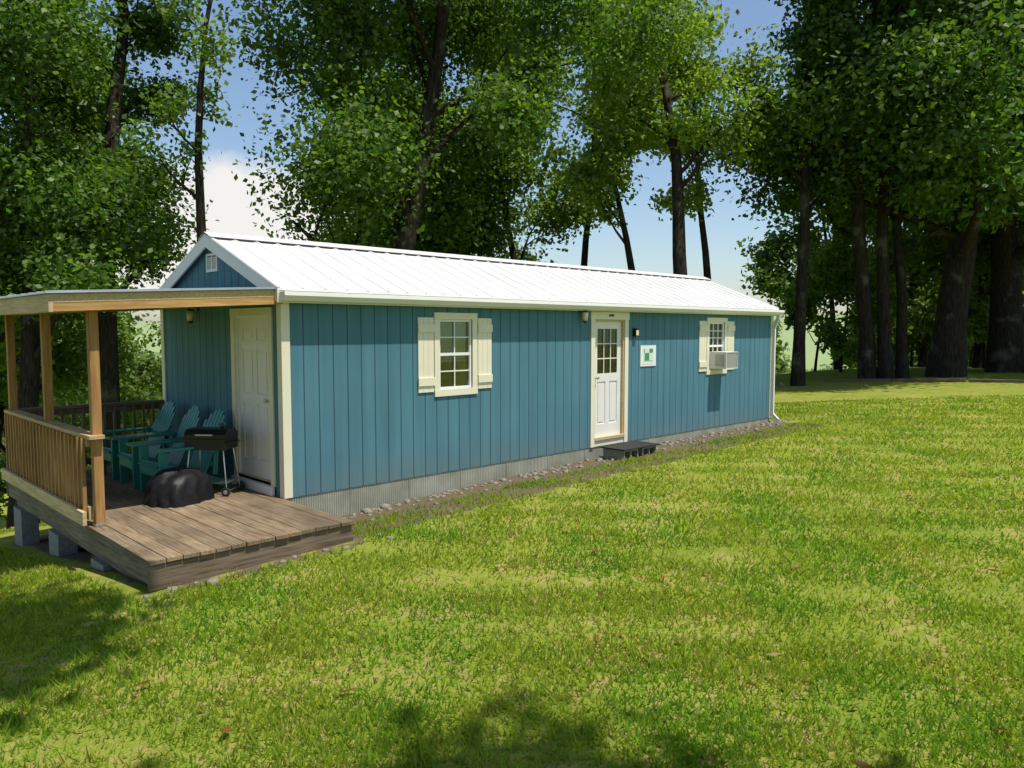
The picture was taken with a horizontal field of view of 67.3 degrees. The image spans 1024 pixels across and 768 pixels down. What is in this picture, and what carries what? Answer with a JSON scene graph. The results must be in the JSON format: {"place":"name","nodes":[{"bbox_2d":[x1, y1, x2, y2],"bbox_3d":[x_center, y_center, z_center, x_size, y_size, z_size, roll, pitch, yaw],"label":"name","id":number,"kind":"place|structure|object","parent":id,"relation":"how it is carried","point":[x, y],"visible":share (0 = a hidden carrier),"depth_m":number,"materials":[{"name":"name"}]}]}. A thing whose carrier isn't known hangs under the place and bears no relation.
{"place":"outdoors","nodes":[
{"label":"outdoors","id":0,"kind":"place"},
{"bbox_2d":[0,0,923,322],"label":"sky","id":1,"kind":"structure","parent":0,"point":[650,238],"materials":[{"name":"blue"}]},
{"bbox_2d":[0,313,1023,767],"bbox_3d":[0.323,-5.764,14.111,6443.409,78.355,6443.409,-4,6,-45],"label":"ground","id":2,"kind":"structure","parent":0,"point":[816,387],"depth_m":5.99,"materials":[{"name":"green plant"}]},
{"bbox_2d":[0,434,5,480],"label":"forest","id":3,"kind":"object","parent":2,"relation":"on","point":[2,461],"visible":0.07,"depth_m":59.20,"materials":[{"name":"green plant"}]},
{"bbox_2d":[1,437,5,481],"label":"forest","id":4,"kind":"object","parent":2,"relation":"on","point":[3,453],"visible":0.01,"depth_m":89.12,"materials":[{"name":"green plant"}]},
{"bbox_2d":[0,195,56,511],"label":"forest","id":5,"kind":"object","parent":2,"relation":"on","point":[3,373],"visible":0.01,"depth_m":25.95,"materials":[{"name":"green plant"}]},
{"bbox_2d":[0,339,88,529],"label":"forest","id":6,"kind":"object","parent":2,"relation":"on","point":[56,396],"depth_m":34.29,"materials":[{"name":"green plant"}]},
{"bbox_2d":[0,3,142,450],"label":"tree","id":7,"kind":"object","parent":2,"relation":"on","point":[78,318],"depth_m":29.18,"materials":[{"name":"green plant"}]},
{"bbox_2d":[0,0,145,342],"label":"tree","id":8,"kind":"object","parent":2,"relation":"on","point":[7,272],"depth_m":20.13,"materials":[{"name":"green plant"}]},
{"bbox_2d":[0,266,162,524],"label":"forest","id":9,"kind":"object","parent":2,"relation":"on","point":[59,368],"depth_m":26.52,"materials":[{"name":"green plant"}]},
{"bbox_2d":[39,313,126,468],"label":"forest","id":10,"kind":"object","parent":2,"relation":"on","point":[78,421],"depth_m":62.76,"materials":[{"name":"green plant"}]},
{"bbox_2d":[0,0,215,466],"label":"tree","id":11,"kind":"object","parent":2,"relation":"on","point":[161,33],"depth_m":22.95,"materials":[{"name":"green plant"}]},
{"bbox_2d":[54,345,162,468],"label":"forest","id":12,"kind":"object","parent":2,"relation":"on","point":[142,369],"depth_m":58.70,"materials":[{"name":"green plant"}]},
{"bbox_2d":[0,0,218,528],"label":"tree","id":13,"kind":"object","parent":2,"relation":"on","point":[65,266],"depth_m":19.29,"materials":[{"name":"green plant"}]},
{"bbox_2d":[63,310,162,458],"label":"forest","id":14,"kind":"object","parent":2,"relation":"on","point":[124,330],"depth_m":42.04,"materials":[{"name":"green plant"}]},
{"bbox_2d":[125,340,154,366],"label":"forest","id":15,"kind":"object","parent":2,"relation":"on","point":[141,348],"depth_m":117.16,"materials":[{"name":"green plant"}]},
{"bbox_2d":[134,315,162,394],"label":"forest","id":16,"kind":"object","parent":2,"relation":"on","point":[155,368],"visible":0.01,"depth_m":32.76,"materials":[{"name":"green plant"}]},
{"bbox_2d":[99,0,245,241],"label":"tree","id":17,"kind":"object","parent":2,"relation":"on","point":[174,109],"depth_m":19.26,"materials":[{"name":"green plant"}]},
{"bbox_2d":[7,482,352,591],"bbox_3d":[-4.229,1.833,9.236,2.060,0.895,5.200,-4,6,-45],"label":"deck frame","id":18,"kind":"object","parent":2,"relation":"on","point":[67,536],"visible":0.34,"depth_m":7.63,"materials":[{"name":"brown wood"}]},
{"bbox_2d":[1,409,104,525],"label":"railing","id":19,"kind":"object","parent":18,"relation":"on","point":[46,462],"visible":1,"depth_m":8.66,"materials":[{"name":"brown wood"}]},
{"bbox_2d":[4,311,105,526],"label":"porch posts","id":20,"kind":"object","parent":18,"relation":"on","point":[95,410],"visible":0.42,"depth_m":7.79,"materials":[{"name":"brown wood"}]},
{"bbox_2d":[18,399,164,466],"bbox_3d":[-5.952,0.752,11.005,1.925,0.938,0.140,-4,6,-45],"label":"railing","id":21,"kind":"object","parent":18,"relation":"on","point":[83,409],"visible":0.45,"depth_m":11.10,"materials":[{"name":"brown wood"}]},
{"bbox_2d":[102,401,175,479],"bbox_3d":[-5.206,0.758,10.677,0.820,0.982,0.997,4,6,43],"label":"adirondack chair","id":22,"kind":"object","parent":18,"relation":"on","point":[166,414],"visible":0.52,"depth_m":10.73,"materials":[{"name":"teal plastic"}]},
{"bbox_2d":[0,287,282,315],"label":"porch roof","id":23,"kind":"structure","parent":18,"relation":"on","point":[70,301],"depth_m":7.93,"materials":[{"name":"beige wood"}]},
{"bbox_2d":[111,405,200,488],"bbox_3d":[-4.626,0.797,10.120,0.997,0.982,0.820,-4,5,-43],"label":"adirondack chair","id":24,"kind":"object","parent":18,"relation":"on","point":[130,460],"visible":0.57,"depth_m":10.09,"materials":[{"name":"teal plastic"}]},
{"bbox_2d":[143,466,214,507],"bbox_3d":[-3.856,1.160,8.952,0.591,0.410,0.773,2,4,25],"label":"grill cover","id":25,"kind":"object","parent":18,"relation":"on","point":[175,487],"visible":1,"depth_m":8.76,"materials":[{"name":"black fabric"}]},
{"bbox_2d":[8,466,352,565],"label":"deck boards","id":26,"kind":"object","parent":18,"relation":"on","point":[135,527],"visible":0.56,"depth_m":7.98,"materials":[{"name":"brown wood"}]},
{"bbox_2d":[129,409,231,491],"bbox_3d":[-4.082,0.835,9.570,0.820,0.982,0.997,4,5,42],"label":"adirondack chair","id":27,"kind":"object","parent":18,"relation":"on","point":[148,467],"visible":0.48,"depth_m":9.54,"materials":[{"name":"teal plastic"}]},
{"bbox_2d":[184,423,244,496],"bbox_3d":[-3.644,0.907,9.399,0.597,0.857,0.440,0,4,5],"label":"charcoal grill","id":28,"kind":"object","parent":18,"relation":"on","point":[222,437],"visible":0.86,"depth_m":9.24,"materials":[{"name":"black metal"}]},
{"bbox_2d":[305,126,471,253],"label":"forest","id":29,"kind":"object","parent":2,"relation":"on","point":[364,228],"depth_m":41.01,"materials":[{"name":"green plant"}]},
{"bbox_2d":[319,97,509,252],"bbox_3d":[-5.251,-4.948,38.119,10.742,18.212,9.411,-4,6,-45],"label":"tree","id":30,"kind":"object","parent":2,"relation":"on","point":[345,240],"visible":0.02,"depth_m":35.78,"materials":[{"name":"green plant"}]},
{"bbox_2d":[339,86,543,257],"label":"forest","id":31,"kind":"object","parent":2,"relation":"on","point":[489,164],"depth_m":31.36,"materials":[{"name":"green plant"}]},
{"bbox_2d":[342,61,555,257],"bbox_3d":[-3.114,-6.111,33.948,9.072,17.160,13.136,-4,6,-45],"label":"tree","id":32,"kind":"object","parent":2,"relation":"on","point":[441,217],"depth_m":31.52,"materials":[{"name":"green plant"}]},
{"bbox_2d":[176,0,727,250],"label":"tree","id":33,"kind":"object","parent":2,"relation":"on","point":[394,147],"depth_m":23.69,"materials":[{"name":"green plant"}]},
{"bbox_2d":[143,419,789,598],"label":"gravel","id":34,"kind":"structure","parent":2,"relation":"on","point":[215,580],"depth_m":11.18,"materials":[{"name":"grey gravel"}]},
{"bbox_2d":[164,248,770,496],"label":"cabin walls","id":35,"kind":"structure","parent":2,"relation":"on","point":[364,412],"depth_m":10.95,"materials":[{"name":"blue wood"}]},
{"bbox_2d":[186,307,198,322],"bbox_3d":[-4.405,-0.969,10.570,0.165,0.272,0.130,-4,6,-45],"label":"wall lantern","id":36,"kind":"object","parent":35,"relation":"attached to","point":[190,314],"visible":0.76,"depth_m":10.53,"materials":[{"name":"beige glass"}]},
{"bbox_2d":[206,253,218,272],"bbox_3d":[-3.973,-1.608,10.193,0.024,0.240,0.340,-4,6,-45],"label":"gable vent","id":37,"kind":"object","parent":35,"relation":"attached to","point":[211,262],"visible":0.94,"depth_m":10.18,"materials":[{"name":"white paint"}]},
{"bbox_2d":[229,307,275,495],"bbox_3d":[-3.205,0.190,9.579,0.160,2.260,1.090,-4,6,-45],"label":"gable door","id":38,"kind":"structure","parent":35,"relation":"attached to","point":[252,367],"depth_m":9.60,"materials":[{"name":"white paint"}]},
{"bbox_2d":[160,303,773,498],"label":"corner trim","id":39,"kind":"structure","parent":35,"relation":"attached to","point":[284,398],"depth_m":9.05,"materials":[{"name":"white wood"}]},
{"bbox_2d":[159,232,778,315],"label":"cabin roof","id":40,"kind":"structure","parent":35,"relation":"on","point":[294,265],"depth_m":11.54,"materials":[{"name":"white metal"}]},
{"bbox_2d":[279,291,784,420],"bbox_3d":[1.697,-0.112,13.167,12.235,2.500,0.235,-4,6,-45],"label":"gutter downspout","id":41,"kind":"object","parent":35,"relation":"attached to","point":[294,296],"visible":1,"depth_m":11.35,"materials":[{"name":"white paint"}]},
{"bbox_2d":[417,312,734,396],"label":"cabin windows","id":42,"kind":"structure","parent":35,"relation":"attached to","point":[440,336],"depth_m":11.03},
{"bbox_2d":[579,310,638,337],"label":"wall lamps","id":43,"kind":"object","parent":35,"relation":"attached to","point":[585,313],"depth_m":12.63,"materials":[{"name":"black glass"}]},
{"bbox_2d":[590,311,629,447],"bbox_3d":[1.659,-0.095,13.345,1.060,2.300,0.131,-4,6,-45],"label":"front door","id":44,"kind":"structure","parent":35,"relation":"attached to","point":[609,343],"depth_m":13.38,"materials":[{"name":"white paint"}]},
{"bbox_2d":[640,345,655,366],"bbox_3d":[2.490,-0.517,14.077,0.480,0.380,0.018,-4,6,-45],"label":"wall sign","id":45,"kind":"object","parent":35,"relation":"attached to","point":[647,355],"visible":1,"depth_m":14.06,"materials":[{"name":"white"}]},
{"bbox_2d":[709,351,737,368],"bbox_3d":[4.297,-0.488,15.662,0.540,0.340,0.410,-4,6,-45],"label":"window air conditioner","id":46,"kind":"object","parent":35,"relation":"attached to","point":[723,359],"depth_m":15.51,"materials":[{"name":"white plastic"}]},
{"bbox_2d":[208,418,768,516],"bbox_3d":[0.317,1.273,14.647,12.026,0.607,3.654,-4,6,-45],"label":"foundation","id":47,"kind":"object","parent":2,"relation":"on","point":[343,502],"visible":0.33,"depth_m":10.82,"materials":[{"name":"grey concrete"}]},
{"bbox_2d":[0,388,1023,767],"bbox_3d":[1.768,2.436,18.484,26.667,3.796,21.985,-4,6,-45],"label":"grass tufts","id":48,"kind":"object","parent":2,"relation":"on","point":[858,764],"visible":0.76,"depth_m":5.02,"materials":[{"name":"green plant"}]},
{"bbox_2d":[447,4,626,262],"bbox_3d":[0.974,-8.043,36.137,9.655,20.540,9.713,-4,6,-45],"label":"tree","id":49,"kind":"object","parent":2,"relation":"on","point":[560,214],"depth_m":34.76,"materials":[{"name":"green plant"}]},
{"bbox_2d":[551,56,662,270],"bbox_3d":[3.691,-5.847,29.349,4.421,13.221,3.852,-4,6,-45],"label":"tree","id":50,"kind":"object","parent":2,"relation":"on","point":[589,176],"depth_m":28.63,"materials":[{"name":"green plant"}]},
{"bbox_2d":[512,0,714,265],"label":"tree","id":51,"kind":"object","parent":2,"relation":"on","point":[590,120],"depth_m":41.14,"materials":[{"name":"green plant"}]},
{"bbox_2d":[600,441,659,459],"bbox_3d":[2.022,1.153,13.180,1.000,0.220,0.520,-4,6,-45],"label":"doorstep","id":52,"kind":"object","parent":2,"relation":"on","point":[622,451],"depth_m":13.00,"materials":[{"name":"concrete"}]},
{"bbox_2d":[630,44,732,278],"bbox_3d":[6.460,-6.562,31.123,5.947,13.991,5.409,-4,6,-45],"label":"tree","id":53,"kind":"object","parent":2,"relation":"on","point":[665,202],"depth_m":29.69,"materials":[{"name":"green plant"}]},
{"bbox_2d":[576,0,796,274],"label":"tree","id":54,"kind":"object","parent":2,"relation":"on","point":[722,142],"depth_m":26.34,"materials":[{"name":"green plant"}]},
{"bbox_2d":[774,320,790,374],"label":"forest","id":55,"kind":"object","parent":2,"relation":"on","point":[779,347],"visible":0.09,"depth_m":60.83,"materials":[{"name":"green plant"}]},
{"bbox_2d":[775,354,791,373],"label":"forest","id":56,"kind":"object","parent":2,"relation":"on","point":[785,365],"visible":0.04,"depth_m":92.51,"materials":[{"name":"green plant"}]},
{"bbox_2d":[714,0,887,385],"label":"tree","id":57,"kind":"object","parent":2,"relation":"on","point":[801,41],"depth_m":28.04,"materials":[{"name":"green plant"}]},
{"bbox_2d":[735,179,890,369],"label":"tree","id":58,"kind":"object","parent":2,"relation":"on","point":[770,256],"depth_m":48.86,"materials":[{"name":"green plant"}]},
{"bbox_2d":[806,364,844,371],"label":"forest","id":59,"kind":"object","parent":2,"relation":"on","point":[828,367],"visible":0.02,"depth_m":209.87,"materials":[{"name":"green plant"}]},
{"bbox_2d":[772,198,895,370],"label":"tree","id":60,"kind":"object","parent":2,"relation":"on","point":[813,299],"depth_m":41.38,"materials":[{"name":"green plant"}]},
{"bbox_2d":[793,198,896,371],"bbox_3d":[15.815,-4.676,36.988,4.010,8.895,5.460,-4,6,-45],"label":"tree","id":61,"kind":"object","parent":2,"relation":"on","point":[826,265],"depth_m":36.55,"materials":[{"name":"green plant"}]},
{"bbox_2d":[690,0,1023,377],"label":"tree","id":62,"kind":"object","parent":2,"relation":"on","point":[1001,81],"depth_m":25.86,"materials":[{"name":"green plant"}]},
{"bbox_2d":[711,0,1023,378],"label":"tree","id":63,"kind":"object","parent":2,"relation":"on","point":[864,86],"depth_m":25.89,"materials":[{"name":"green plant"}]},
{"bbox_2d":[829,319,909,369],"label":"bush","id":64,"kind":"object","parent":2,"relation":"on","point":[854,333],"depth_m":61.00,"materials":[{"name":"green plant"}]},
{"bbox_2d":[853,254,919,346],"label":"tree","id":65,"kind":"object","parent":2,"relation":"on","point":[910,317],"depth_m":45.34,"materials":[{"name":"green plant"}]},
{"bbox_2d":[851,308,923,367],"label":"bush","id":66,"kind":"object","parent":2,"relation":"on","point":[914,360],"visible":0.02,"depth_m":53.32,"materials":[{"name":"green plant"}]},
{"bbox_2d":[834,186,942,366],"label":"tree","id":67,"kind":"object","parent":2,"relation":"on","point":[905,222],"depth_m":48.24,"materials":[{"name":"green plant"}]},
{"bbox_2d":[839,215,950,334],"bbox_3d":[18.917,-4.239,37.484,5.727,7.875,5.970,-4,6,-45],"label":"tree","id":68,"kind":"object","parent":2,"relation":"on","point":[929,249],"depth_m":37.00,"materials":[{"name":"plant"}]},
{"bbox_2d":[768,0,1023,379],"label":"tree","id":69,"kind":"object","parent":2,"relation":"on","point":[923,187],"depth_m":27.77,"materials":[{"name":"green plant"}]},
{"bbox_2d":[785,0,1023,378],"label":"tree","id":70,"kind":"object","parent":2,"relation":"on","point":[995,209],"depth_m":30.46,"materials":[{"name":"green plant"}]},
{"bbox_2d":[873,254,938,362],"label":"tree","id":71,"kind":"object","parent":2,"relation":"on","point":[918,340],"depth_m":48.74,"materials":[{"name":"green plant"}]},
{"bbox_2d":[867,213,949,296],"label":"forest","id":72,"kind":"object","parent":2,"relation":"on","point":[917,228],"depth_m":50.79,"materials":[{"name":"green plant"}]},
{"bbox_2d":[851,255,969,366],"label":"bush","id":73,"kind":"object","parent":2,"relation":"on","point":[922,323],"depth_m":47.28,"materials":[{"name":"green plant"}]},
{"bbox_2d":[913,333,922,366],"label":"bush","id":74,"kind":"object","parent":2,"relation":"on","point":[915,363],"depth_m":64.02,"materials":[{"name":"green plant"}]},
{"bbox_2d":[818,0,1023,372],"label":"tree","id":75,"kind":"object","parent":2,"relation":"on","point":[974,169],"depth_m":31.09,"materials":[{"name":"green plant"}]},
{"bbox_2d":[824,379,1023,382],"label":"landscape timbers","id":76,"kind":"object","parent":2,"relation":"on","point":[930,380],"visible":0.89,"depth_m":28.27,"materials":[{"name":"brown wood"}]},
{"bbox_2d":[910,345,971,364],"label":"bush","id":77,"kind":"object","parent":2,"relation":"on","point":[927,357],"depth_m":51.96,"materials":[{"name":"green plant"}]},
{"bbox_2d":[915,257,977,346],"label":"tree","id":78,"kind":"object","parent":2,"relation":"on","point":[970,340],"visible":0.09,"depth_m":44.71,"materials":[{"name":"green plant"}]},
{"bbox_2d":[927,344,971,366],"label":"bush","id":79,"kind":"object","parent":2,"relation":"on","point":[968,354],"depth_m":50.26,"materials":[{"name":"green plant"}]},
{"bbox_2d":[900,18,1023,244],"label":"tree","id":80,"kind":"object","parent":2,"relation":"on","point":[934,216],"depth_m":34.56,"materials":[{"name":"green plant"}]},
{"bbox_2d":[924,229,1023,368],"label":"tree","id":81,"kind":"object","parent":2,"relation":"on","point":[982,339],"depth_m":37.64,"materials":[{"name":"green plant"}]},
{"bbox_2d":[928,169,1023,339],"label":"tree","id":82,"kind":"object","parent":2,"relation":"on","point":[976,312],"depth_m":36.50,"materials":[{"name":"green plant"}]},
{"bbox_2d":[923,260,989,366],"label":"tree","id":83,"kind":"object","parent":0,"point":[970,360],"depth_m":46.00,"materials":[{"name":"green plant"}]},
{"bbox_2d":[972,271,989,367],"bbox_3d":[24.235,-13.584,38.624,12.532,26.174,13.557,-4,6,-45],"label":"tree","id":84,"kind":"object","parent":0,"point":[977,355],"visible":0.01,"depth_m":39.01,"materials":[{"name":"green plant"}]}
]}

